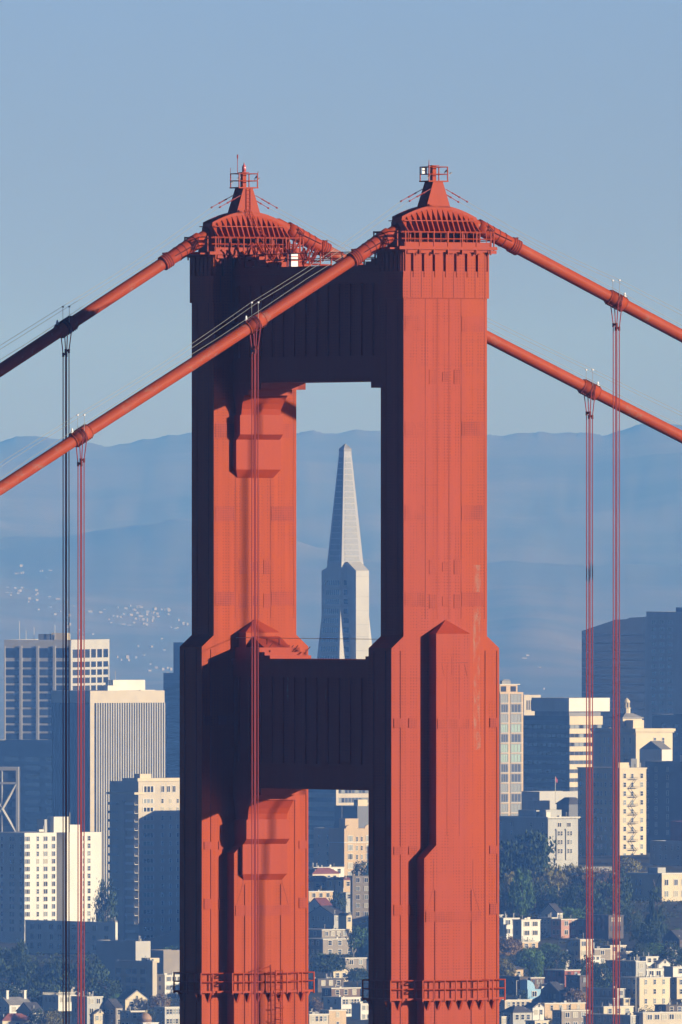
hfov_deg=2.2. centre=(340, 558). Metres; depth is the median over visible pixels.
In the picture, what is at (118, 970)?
window
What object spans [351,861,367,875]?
tree
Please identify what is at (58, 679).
window
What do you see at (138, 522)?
hills
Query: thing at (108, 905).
tree
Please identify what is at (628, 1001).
house
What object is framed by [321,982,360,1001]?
house
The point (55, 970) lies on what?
tree
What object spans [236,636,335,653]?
inspection cradle
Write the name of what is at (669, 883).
building
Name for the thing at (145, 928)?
window
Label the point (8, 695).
window
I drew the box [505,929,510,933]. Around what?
window
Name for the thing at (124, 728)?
building
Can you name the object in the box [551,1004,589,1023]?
house
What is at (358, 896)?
building
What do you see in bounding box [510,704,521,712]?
window
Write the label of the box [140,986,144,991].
window
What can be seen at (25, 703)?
window
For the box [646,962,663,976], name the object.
house
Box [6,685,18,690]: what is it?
window
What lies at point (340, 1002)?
house
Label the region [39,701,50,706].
window
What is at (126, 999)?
house
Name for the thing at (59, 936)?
window
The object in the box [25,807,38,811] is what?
window
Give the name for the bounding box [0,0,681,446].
sky
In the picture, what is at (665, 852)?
building
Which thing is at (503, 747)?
window
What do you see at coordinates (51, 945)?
window
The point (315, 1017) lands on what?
house
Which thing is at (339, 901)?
tree
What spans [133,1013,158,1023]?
house
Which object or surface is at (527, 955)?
tree
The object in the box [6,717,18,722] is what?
window
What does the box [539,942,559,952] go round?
tree
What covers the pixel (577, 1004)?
house
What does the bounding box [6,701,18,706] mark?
window
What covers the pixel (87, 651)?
window
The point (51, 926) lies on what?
window
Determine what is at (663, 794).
building
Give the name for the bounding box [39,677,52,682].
window
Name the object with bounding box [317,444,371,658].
pyramid skyscraper
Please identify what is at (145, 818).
window
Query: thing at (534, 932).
window
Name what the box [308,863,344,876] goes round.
house
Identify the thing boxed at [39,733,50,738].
window
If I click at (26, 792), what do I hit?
window
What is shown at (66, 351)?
suspender rope
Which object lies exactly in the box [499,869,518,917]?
tree
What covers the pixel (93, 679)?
window
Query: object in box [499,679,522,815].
building
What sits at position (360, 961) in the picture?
window
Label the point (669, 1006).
house
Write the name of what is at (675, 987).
house
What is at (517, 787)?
window
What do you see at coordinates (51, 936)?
window
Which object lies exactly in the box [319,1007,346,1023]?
house
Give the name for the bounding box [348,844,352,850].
window
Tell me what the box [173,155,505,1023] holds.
bridge tower
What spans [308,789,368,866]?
building
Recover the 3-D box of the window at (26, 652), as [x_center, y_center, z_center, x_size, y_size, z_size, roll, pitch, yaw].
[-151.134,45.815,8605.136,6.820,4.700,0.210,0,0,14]
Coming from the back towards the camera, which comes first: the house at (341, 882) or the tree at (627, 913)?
the house at (341, 882)
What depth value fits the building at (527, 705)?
8301.56 m
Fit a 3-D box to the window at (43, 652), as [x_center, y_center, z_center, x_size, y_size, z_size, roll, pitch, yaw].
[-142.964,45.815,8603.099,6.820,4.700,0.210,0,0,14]
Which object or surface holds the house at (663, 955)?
on the ground
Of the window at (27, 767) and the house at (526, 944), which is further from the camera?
the window at (27, 767)
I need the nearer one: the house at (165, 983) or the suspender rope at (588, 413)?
the suspender rope at (588, 413)
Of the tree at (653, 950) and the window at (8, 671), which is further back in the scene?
the window at (8, 671)
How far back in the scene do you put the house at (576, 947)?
5996.49 m
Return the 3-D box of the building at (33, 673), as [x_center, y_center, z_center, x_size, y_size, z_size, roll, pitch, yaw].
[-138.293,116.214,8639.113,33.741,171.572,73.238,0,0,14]
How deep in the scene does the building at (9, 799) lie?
7700.76 m
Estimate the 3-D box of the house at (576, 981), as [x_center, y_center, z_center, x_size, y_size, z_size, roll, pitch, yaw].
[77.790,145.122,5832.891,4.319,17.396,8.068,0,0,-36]
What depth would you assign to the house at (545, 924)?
6176.50 m
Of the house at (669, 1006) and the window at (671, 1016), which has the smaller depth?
the window at (671, 1016)
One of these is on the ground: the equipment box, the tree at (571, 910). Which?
the tree at (571, 910)
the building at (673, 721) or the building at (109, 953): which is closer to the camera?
the building at (109, 953)
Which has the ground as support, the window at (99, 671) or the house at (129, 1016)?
the house at (129, 1016)
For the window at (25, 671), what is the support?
in the building at (33, 673)
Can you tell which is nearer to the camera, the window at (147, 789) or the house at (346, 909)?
the house at (346, 909)
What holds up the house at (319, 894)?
on the ground
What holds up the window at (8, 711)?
in the building at (33, 673)
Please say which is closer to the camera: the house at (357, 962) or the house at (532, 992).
the house at (532, 992)
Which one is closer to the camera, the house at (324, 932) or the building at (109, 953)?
the building at (109, 953)
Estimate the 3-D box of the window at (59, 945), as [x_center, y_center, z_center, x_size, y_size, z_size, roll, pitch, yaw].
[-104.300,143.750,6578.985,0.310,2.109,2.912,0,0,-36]
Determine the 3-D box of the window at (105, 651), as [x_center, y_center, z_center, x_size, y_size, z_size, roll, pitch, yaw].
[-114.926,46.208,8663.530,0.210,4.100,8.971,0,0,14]
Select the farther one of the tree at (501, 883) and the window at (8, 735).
the window at (8, 735)
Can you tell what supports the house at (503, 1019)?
on the ground
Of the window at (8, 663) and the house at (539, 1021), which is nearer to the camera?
the house at (539, 1021)
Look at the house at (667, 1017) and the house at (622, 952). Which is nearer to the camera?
the house at (667, 1017)
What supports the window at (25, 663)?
in the building at (33, 673)
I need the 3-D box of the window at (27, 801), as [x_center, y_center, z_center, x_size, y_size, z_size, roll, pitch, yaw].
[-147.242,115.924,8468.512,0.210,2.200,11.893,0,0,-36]
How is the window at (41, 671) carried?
in the building at (33, 673)
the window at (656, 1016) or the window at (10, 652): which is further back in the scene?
the window at (10, 652)
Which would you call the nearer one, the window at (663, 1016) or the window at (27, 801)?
the window at (663, 1016)
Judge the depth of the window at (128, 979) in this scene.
6061.28 m
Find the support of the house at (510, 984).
on the ground
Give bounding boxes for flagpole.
[555,776,557,802]
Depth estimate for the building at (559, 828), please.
6606.12 m
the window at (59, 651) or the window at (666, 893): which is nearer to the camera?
the window at (666, 893)
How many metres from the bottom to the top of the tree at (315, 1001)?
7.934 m
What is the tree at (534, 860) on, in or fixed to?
on the ground
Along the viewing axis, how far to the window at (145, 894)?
7053.56 m
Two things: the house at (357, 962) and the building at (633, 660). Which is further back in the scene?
the building at (633, 660)
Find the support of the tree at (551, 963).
on the ground
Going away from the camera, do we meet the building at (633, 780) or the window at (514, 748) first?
the building at (633, 780)
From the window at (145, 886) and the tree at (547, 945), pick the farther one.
the window at (145, 886)
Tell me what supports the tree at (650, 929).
on the ground
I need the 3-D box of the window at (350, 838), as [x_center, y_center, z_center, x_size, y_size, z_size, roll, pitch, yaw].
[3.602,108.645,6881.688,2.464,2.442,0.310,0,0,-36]
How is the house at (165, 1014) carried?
on the ground
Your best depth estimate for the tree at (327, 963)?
6033.81 m
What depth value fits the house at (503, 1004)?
5724.18 m
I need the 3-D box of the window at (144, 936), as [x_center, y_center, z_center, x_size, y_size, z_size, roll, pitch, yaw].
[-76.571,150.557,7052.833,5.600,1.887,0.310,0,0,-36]
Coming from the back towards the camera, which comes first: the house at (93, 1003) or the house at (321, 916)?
the house at (321, 916)
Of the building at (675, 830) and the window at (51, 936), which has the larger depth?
the building at (675, 830)
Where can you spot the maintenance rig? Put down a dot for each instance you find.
(303, 253)
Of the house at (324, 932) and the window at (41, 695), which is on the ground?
the house at (324, 932)
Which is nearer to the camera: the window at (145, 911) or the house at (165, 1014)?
the house at (165, 1014)
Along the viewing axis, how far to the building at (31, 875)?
6808.80 m
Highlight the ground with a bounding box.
[0,853,681,1023]
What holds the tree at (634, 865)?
on the ground
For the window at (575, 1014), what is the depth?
5649.73 m
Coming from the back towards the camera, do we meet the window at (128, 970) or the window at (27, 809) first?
the window at (27, 809)
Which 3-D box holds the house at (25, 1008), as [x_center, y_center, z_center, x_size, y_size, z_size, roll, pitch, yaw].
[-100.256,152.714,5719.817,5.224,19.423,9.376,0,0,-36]
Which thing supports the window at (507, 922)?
in the house at (505, 926)
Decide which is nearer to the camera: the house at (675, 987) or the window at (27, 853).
the house at (675, 987)
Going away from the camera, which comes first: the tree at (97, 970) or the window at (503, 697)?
the tree at (97, 970)
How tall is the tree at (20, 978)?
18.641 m
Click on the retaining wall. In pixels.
(593, 868)
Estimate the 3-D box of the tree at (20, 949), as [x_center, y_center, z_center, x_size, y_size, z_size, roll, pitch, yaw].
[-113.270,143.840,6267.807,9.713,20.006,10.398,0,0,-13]
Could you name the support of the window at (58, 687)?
in the building at (33, 673)
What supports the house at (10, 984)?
on the ground
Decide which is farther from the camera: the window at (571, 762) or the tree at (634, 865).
the window at (571, 762)
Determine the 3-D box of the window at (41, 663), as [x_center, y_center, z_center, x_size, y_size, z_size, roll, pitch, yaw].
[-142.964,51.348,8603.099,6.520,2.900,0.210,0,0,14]
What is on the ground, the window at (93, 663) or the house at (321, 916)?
the house at (321, 916)
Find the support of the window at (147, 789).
in the building at (144, 842)
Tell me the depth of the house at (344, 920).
6381.06 m
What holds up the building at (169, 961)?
on the ground
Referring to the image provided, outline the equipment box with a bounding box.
[286,254,297,266]
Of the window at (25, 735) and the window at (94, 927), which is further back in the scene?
the window at (25, 735)
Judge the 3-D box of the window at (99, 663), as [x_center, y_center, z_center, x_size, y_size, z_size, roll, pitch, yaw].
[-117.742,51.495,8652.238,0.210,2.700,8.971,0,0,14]
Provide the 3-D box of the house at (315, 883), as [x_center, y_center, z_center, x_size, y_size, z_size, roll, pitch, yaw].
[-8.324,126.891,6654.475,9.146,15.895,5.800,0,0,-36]
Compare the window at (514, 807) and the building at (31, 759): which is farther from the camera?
the building at (31, 759)
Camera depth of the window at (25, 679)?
8604.31 m
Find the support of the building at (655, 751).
on the ground
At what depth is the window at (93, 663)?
8640.09 m
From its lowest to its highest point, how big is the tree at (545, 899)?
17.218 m
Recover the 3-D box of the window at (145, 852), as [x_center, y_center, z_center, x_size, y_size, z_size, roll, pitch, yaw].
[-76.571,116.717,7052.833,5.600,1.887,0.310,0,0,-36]
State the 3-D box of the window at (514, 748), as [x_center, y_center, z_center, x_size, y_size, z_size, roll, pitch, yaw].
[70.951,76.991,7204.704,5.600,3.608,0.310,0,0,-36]
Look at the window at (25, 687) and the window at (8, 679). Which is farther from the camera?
the window at (8, 679)
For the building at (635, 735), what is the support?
on the ground
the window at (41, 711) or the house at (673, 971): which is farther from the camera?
the window at (41, 711)
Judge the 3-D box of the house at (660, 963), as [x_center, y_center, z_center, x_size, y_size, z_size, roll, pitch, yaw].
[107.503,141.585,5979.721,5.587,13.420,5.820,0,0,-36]
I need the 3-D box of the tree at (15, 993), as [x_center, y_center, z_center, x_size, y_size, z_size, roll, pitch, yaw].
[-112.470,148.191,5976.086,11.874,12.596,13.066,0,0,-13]
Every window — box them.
[4,765,18,766]
[6,648,18,657]
[6,661,18,666]
[6,669,18,674]
[6,677,18,682]
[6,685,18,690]
[6,693,18,698]
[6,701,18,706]
[6,709,18,714]
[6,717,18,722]
[6,725,18,730]
[6,733,18,738]
[22,648,35,657]
[23,661,35,666]
[23,669,35,674]
[23,677,35,682]
[23,685,35,690]
[23,693,35,698]
[23,701,35,706]
[23,709,35,714]
[23,717,35,722]
[23,725,35,730]
[23,733,35,738]
[25,757,38,761]
[25,765,38,769]
[25,774,38,778]
[25,782,38,786]
[25,791,38,794]
[25,799,38,803]
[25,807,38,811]
[25,816,38,820]
[25,824,36,828]
[25,851,29,856]
[25,866,29,871]
[30,933,34,938]
[39,648,52,657]
[39,661,52,666]
[39,669,52,674]
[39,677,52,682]
[39,685,52,690]
[39,693,50,698]
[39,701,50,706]
[39,709,50,714]
[39,717,50,722]
[39,725,50,730]
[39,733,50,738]
[43,911,47,916]
[49,924,53,929]
[49,934,53,939]
[49,943,53,948]
[56,648,69,657]
[56,661,68,666]
[56,669,68,674]
[56,677,68,682]
[56,685,68,689]
[57,924,61,929]
[57,934,61,939]
[57,943,61,948]
[73,649,77,657]
[85,649,89,657]
[91,649,95,657]
[91,661,95,666]
[91,669,95,674]
[91,677,95,682]
[92,925,96,930]
[96,998,100,1003]
[97,649,101,656]
[97,661,101,666]
[97,669,101,674]
[97,677,101,682]
[103,649,107,656]
[103,661,107,666]
[103,669,107,674]
[116,968,120,973]
[126,968,130,973]
[126,977,130,982]
[132,977,136,982]
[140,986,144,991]
[143,786,154,792]
[143,799,153,802]
[143,807,153,811]
[143,816,153,820]
[143,824,153,828]
[143,833,153,837]
[143,841,153,845]
[143,850,153,854]
[143,858,153,862]
[143,867,153,871]
[143,875,153,879]
[143,884,153,888]
[143,892,153,896]
[143,901,153,905]
[143,909,153,913]
[143,918,153,922]
[143,926,153,930]
[143,935,153,938]
[343,646,348,651]
[348,835,352,841]
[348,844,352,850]
[348,853,352,859]
[348,862,352,868]
[358,959,362,964]
[500,694,507,702]
[500,704,507,712]
[500,714,507,722]
[500,724,507,732]
[500,734,507,742]
[500,744,507,752]
[500,754,507,762]
[500,764,507,772]
[500,774,507,782]
[500,784,507,791]
[500,794,507,801]
[500,803,507,811]
[505,920,510,924]
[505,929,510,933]
[510,694,521,702]
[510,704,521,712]
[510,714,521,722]
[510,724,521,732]
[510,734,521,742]
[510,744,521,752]
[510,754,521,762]
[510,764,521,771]
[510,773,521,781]
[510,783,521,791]
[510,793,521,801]
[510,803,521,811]
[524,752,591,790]
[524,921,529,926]
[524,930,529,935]
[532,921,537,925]
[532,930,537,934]
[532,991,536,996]
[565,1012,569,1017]
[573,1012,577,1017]
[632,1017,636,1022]
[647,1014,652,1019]
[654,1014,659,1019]
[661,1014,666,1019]
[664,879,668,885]
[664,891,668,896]
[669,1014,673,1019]
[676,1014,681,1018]
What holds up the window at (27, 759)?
in the building at (31, 759)
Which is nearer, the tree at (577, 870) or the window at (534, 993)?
the window at (534, 993)
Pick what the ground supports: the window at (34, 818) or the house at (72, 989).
the house at (72, 989)
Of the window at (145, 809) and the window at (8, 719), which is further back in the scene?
the window at (8, 719)
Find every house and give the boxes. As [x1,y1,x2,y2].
[0,990,29,1015]
[0,1013,30,1023]
[3,979,21,992]
[16,1002,44,1020]
[41,991,75,1010]
[64,987,79,995]
[71,991,102,1023]
[91,1009,105,1023]
[102,999,123,1023]
[116,990,147,1012]
[119,1006,144,1023]
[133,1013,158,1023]
[154,1000,179,1023]
[157,971,179,998]
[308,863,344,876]
[308,868,340,878]
[308,876,326,890]
[308,886,333,901]
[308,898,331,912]
[308,905,344,928]
[308,924,349,937]
[308,933,355,954]
[308,973,344,992]
[308,1009,328,1023]
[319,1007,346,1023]
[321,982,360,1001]
[322,995,360,1016]
[325,877,338,897]
[325,965,347,981]
[334,875,349,894]
[337,886,349,912]
[338,912,352,932]
[338,951,366,971]
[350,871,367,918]
[351,1001,367,1019]
[499,913,519,939]
[499,974,528,994]
[499,995,531,1015]
[499,1013,508,1023]
[501,1006,532,1023]
[506,966,523,975]
[512,915,540,940]
[514,936,538,947]
[519,980,540,1002]
[524,1002,544,1019]
[524,1014,548,1023]
[528,977,544,988]
[538,912,557,936]
[540,999,585,1018]
[541,903,563,918]
[541,982,566,1002]
[543,965,580,986]
[550,913,585,937]
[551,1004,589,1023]
[553,950,573,966]
[565,933,593,966]
[565,974,589,999]
[582,1016,594,1023]
[584,914,623,938]
[585,986,625,1009]
[585,1011,638,1023]
[591,997,614,1010]
[593,942,610,962]
[593,955,600,964]
[593,1002,633,1014]
[601,939,626,959]
[605,957,646,987]
[618,971,670,1011]
[621,996,633,1010]
[626,951,638,958]
[633,1006,681,1023]
[636,952,658,967]
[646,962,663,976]
[654,959,670,967]
[654,998,681,1011]
[657,945,675,960]
[662,930,681,948]
[663,964,681,976]
[670,977,681,998]
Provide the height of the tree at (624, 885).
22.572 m
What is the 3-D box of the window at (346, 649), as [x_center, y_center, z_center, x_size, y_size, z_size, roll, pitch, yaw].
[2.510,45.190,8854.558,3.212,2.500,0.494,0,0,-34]
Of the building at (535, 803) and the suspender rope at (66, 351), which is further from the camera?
the building at (535, 803)
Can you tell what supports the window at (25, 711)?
in the building at (33, 673)
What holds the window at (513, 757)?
in the building at (510, 747)
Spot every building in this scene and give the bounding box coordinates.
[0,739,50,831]
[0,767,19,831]
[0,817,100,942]
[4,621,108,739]
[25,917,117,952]
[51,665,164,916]
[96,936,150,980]
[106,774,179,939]
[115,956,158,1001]
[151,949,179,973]
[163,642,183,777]
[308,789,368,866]
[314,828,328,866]
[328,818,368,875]
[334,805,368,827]
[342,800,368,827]
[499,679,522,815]
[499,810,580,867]
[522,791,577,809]
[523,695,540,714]
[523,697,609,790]
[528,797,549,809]
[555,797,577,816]
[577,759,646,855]
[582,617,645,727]
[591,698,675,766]
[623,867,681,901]
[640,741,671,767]
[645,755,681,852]
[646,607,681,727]
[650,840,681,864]
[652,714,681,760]
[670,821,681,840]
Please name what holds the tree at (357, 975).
on the ground
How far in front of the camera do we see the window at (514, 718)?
7204.98 m
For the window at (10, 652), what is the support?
in the building at (33, 673)
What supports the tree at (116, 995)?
on the ground
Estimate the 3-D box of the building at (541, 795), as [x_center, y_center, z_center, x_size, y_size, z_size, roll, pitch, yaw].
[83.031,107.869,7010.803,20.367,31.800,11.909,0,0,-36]
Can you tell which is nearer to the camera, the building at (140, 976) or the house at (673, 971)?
the house at (673, 971)
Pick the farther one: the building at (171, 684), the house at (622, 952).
the building at (171, 684)
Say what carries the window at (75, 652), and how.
in the building at (33, 673)
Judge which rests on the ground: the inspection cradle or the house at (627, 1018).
the house at (627, 1018)
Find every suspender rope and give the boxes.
[61,326,71,1023]
[76,434,86,1023]
[250,322,260,1023]
[584,390,594,1023]
[610,301,621,1023]
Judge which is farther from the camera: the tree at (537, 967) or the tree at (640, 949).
the tree at (640, 949)
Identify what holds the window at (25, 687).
in the building at (33, 673)
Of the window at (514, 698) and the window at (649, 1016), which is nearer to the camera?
the window at (649, 1016)
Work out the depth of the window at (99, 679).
8652.76 m
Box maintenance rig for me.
[237,235,378,267]
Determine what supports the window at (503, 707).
in the building at (510, 747)
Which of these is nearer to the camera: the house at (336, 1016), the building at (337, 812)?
the house at (336, 1016)
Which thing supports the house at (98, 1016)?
on the ground
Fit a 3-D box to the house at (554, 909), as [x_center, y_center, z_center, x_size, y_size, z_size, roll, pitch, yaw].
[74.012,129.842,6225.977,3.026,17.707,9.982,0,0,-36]
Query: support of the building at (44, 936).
on the ground
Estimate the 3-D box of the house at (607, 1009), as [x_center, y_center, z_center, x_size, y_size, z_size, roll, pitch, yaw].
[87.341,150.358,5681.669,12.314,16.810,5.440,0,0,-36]
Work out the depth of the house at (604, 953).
6016.54 m
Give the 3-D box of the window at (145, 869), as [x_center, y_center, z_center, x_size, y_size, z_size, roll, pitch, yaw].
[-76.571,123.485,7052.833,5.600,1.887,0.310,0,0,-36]
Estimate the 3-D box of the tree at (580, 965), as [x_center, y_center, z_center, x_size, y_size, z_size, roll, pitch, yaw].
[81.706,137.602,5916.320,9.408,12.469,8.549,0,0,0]
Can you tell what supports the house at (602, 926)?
on the ground
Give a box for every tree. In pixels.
[0,945,21,980]
[0,980,22,998]
[7,938,30,979]
[7,957,50,999]
[26,980,61,1006]
[29,1008,45,1023]
[35,956,79,994]
[40,1010,62,1023]
[67,954,112,995]
[90,975,123,1002]
[91,877,117,921]
[108,993,120,998]
[146,992,170,1009]
[159,945,177,949]
[308,952,349,976]
[308,997,322,1012]
[328,891,347,909]
[344,968,367,986]
[346,925,367,956]
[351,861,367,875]
[499,839,533,883]
[499,858,506,896]
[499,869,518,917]
[499,936,522,955]
[499,959,516,975]
[506,828,559,907]
[507,867,535,918]
[512,947,546,969]
[517,990,527,998]
[525,880,561,916]
[528,950,544,976]
[534,863,572,907]
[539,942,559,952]
[543,947,571,968]
[555,881,595,915]
[561,863,595,887]
[561,988,587,1001]
[562,906,584,918]
[572,955,599,979]
[577,866,614,891]
[585,878,627,914]
[589,962,614,987]
[604,864,632,909]
[614,857,645,873]
[618,903,641,936]
[628,920,662,945]
[630,941,649,959]
[643,873,668,937]
[643,942,668,955]
[655,941,681,965]
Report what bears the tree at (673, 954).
on the ground
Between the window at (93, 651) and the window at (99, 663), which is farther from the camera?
the window at (99, 663)
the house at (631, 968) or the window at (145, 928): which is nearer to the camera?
the house at (631, 968)
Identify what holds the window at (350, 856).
in the building at (348, 842)
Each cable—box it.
[0,201,681,495]
[0,207,681,442]
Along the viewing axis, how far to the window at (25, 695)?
8604.31 m
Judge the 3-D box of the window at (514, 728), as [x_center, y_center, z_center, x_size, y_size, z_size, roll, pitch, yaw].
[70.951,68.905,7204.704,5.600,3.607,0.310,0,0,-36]
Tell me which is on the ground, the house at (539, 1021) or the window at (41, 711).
the house at (539, 1021)
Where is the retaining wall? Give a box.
[561,867,611,870]
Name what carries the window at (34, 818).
in the building at (31, 759)
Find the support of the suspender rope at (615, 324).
hanging from the cable at (361, 253)
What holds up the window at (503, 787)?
in the building at (510, 747)
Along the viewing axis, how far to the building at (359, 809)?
7202.10 m
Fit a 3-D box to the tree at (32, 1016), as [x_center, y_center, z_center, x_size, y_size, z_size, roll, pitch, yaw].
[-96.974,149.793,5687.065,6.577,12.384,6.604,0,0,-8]
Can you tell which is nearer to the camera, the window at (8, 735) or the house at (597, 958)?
the house at (597, 958)
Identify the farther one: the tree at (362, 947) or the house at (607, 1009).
the tree at (362, 947)
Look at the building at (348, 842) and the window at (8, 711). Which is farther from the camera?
the window at (8, 711)
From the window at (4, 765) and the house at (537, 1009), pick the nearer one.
the house at (537, 1009)
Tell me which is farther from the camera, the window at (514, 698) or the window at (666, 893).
the window at (514, 698)
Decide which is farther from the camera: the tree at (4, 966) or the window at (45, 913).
the window at (45, 913)
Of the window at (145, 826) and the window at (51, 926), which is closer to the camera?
the window at (51, 926)
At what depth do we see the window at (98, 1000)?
5745.71 m
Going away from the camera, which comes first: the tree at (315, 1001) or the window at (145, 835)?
the tree at (315, 1001)
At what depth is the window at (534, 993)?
5785.13 m
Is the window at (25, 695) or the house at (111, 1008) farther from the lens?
the window at (25, 695)
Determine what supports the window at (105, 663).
in the building at (33, 673)
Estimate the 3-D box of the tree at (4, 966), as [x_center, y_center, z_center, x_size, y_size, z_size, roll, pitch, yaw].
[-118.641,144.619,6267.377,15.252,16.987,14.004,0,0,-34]
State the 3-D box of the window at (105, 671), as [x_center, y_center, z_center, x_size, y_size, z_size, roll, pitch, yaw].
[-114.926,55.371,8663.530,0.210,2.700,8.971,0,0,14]
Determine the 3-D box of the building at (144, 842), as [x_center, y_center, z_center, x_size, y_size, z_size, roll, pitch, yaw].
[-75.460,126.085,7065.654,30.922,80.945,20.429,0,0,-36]
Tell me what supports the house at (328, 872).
on the ground
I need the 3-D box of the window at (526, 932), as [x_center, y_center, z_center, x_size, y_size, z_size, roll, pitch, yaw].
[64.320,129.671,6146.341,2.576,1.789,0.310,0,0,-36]
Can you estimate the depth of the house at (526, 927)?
6147.30 m
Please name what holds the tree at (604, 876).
on the ground
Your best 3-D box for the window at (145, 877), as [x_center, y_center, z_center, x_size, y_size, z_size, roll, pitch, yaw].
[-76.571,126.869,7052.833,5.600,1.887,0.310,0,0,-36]
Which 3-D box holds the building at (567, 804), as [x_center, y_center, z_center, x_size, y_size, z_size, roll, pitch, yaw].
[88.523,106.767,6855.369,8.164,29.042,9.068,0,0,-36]
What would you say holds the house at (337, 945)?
on the ground
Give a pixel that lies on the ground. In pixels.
(165, 941)
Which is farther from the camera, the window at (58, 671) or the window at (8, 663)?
the window at (8, 663)
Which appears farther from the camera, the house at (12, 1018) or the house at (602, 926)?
the house at (602, 926)
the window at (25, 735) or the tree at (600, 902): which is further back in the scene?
the window at (25, 735)
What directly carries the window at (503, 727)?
in the building at (510, 747)
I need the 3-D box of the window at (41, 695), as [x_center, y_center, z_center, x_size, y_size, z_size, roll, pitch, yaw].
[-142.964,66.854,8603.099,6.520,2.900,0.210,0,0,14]
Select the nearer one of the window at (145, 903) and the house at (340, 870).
the house at (340, 870)
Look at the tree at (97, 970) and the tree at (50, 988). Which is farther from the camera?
the tree at (97, 970)
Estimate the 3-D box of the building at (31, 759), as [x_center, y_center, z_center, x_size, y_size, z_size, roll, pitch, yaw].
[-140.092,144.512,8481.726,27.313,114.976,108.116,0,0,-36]
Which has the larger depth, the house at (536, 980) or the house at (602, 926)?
the house at (602, 926)
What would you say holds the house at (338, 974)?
on the ground
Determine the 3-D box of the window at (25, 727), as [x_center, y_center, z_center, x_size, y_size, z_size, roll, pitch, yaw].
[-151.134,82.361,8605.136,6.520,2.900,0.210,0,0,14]
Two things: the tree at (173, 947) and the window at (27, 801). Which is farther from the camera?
the window at (27, 801)
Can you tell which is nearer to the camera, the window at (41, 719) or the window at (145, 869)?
the window at (145, 869)
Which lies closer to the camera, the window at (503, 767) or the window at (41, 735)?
the window at (503, 767)
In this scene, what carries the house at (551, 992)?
on the ground
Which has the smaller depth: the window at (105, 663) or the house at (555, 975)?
the house at (555, 975)
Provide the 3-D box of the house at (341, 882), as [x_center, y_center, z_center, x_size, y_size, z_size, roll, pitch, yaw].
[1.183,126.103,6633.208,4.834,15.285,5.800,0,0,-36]
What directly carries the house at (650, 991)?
on the ground
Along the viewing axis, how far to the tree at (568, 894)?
6266.10 m
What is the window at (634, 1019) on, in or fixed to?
in the house at (627, 1018)
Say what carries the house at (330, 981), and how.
on the ground
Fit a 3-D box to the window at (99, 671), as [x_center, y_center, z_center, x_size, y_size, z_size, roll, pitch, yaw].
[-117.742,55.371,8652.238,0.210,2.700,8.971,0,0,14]
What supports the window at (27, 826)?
in the building at (31, 759)
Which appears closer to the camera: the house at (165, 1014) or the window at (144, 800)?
the house at (165, 1014)
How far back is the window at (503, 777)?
7201.46 m
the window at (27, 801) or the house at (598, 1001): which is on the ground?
the house at (598, 1001)
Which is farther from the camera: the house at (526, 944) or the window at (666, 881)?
the window at (666, 881)
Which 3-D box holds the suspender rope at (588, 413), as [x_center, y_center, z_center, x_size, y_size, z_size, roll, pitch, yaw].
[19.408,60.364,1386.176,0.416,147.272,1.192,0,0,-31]
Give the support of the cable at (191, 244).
attached to the bridge tower
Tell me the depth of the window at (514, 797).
7204.98 m
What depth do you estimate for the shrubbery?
6249.02 m
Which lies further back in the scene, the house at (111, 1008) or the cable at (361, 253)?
the house at (111, 1008)
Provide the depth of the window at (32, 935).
6592.32 m
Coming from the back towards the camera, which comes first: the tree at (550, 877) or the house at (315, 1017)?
the tree at (550, 877)
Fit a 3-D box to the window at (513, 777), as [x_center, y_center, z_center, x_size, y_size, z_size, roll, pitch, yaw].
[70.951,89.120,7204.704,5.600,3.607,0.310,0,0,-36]
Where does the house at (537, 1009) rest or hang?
on the ground
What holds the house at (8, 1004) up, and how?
on the ground
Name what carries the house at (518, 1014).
on the ground
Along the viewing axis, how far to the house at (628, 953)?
6046.24 m
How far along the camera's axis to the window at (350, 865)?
6881.76 m
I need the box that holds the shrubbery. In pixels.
[0,869,681,1019]
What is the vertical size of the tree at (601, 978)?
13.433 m
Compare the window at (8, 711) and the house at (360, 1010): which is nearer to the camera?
the house at (360, 1010)
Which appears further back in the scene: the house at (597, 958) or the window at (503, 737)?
the window at (503, 737)
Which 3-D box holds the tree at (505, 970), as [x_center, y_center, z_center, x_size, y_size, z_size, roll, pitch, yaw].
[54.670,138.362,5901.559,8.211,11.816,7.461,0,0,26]
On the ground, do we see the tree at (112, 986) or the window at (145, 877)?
the tree at (112, 986)
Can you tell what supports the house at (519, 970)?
on the ground
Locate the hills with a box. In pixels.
[0,424,681,738]
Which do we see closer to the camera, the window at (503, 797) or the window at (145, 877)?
the window at (145, 877)
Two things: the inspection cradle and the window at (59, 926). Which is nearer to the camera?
the inspection cradle
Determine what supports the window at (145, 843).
in the building at (144, 842)
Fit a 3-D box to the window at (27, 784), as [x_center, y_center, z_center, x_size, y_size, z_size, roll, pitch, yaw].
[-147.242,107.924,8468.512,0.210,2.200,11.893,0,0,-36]
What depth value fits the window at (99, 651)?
8652.76 m
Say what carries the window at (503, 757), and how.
in the building at (510, 747)
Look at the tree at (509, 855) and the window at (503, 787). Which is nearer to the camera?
the tree at (509, 855)
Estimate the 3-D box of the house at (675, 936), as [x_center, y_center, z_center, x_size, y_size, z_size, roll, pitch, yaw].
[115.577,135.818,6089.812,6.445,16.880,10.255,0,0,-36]
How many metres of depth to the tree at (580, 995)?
5767.13 m
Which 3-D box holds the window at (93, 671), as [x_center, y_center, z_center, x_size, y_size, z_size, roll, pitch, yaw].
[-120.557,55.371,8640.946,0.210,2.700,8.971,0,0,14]
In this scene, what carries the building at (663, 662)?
on the ground
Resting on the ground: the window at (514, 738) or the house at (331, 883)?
the house at (331, 883)

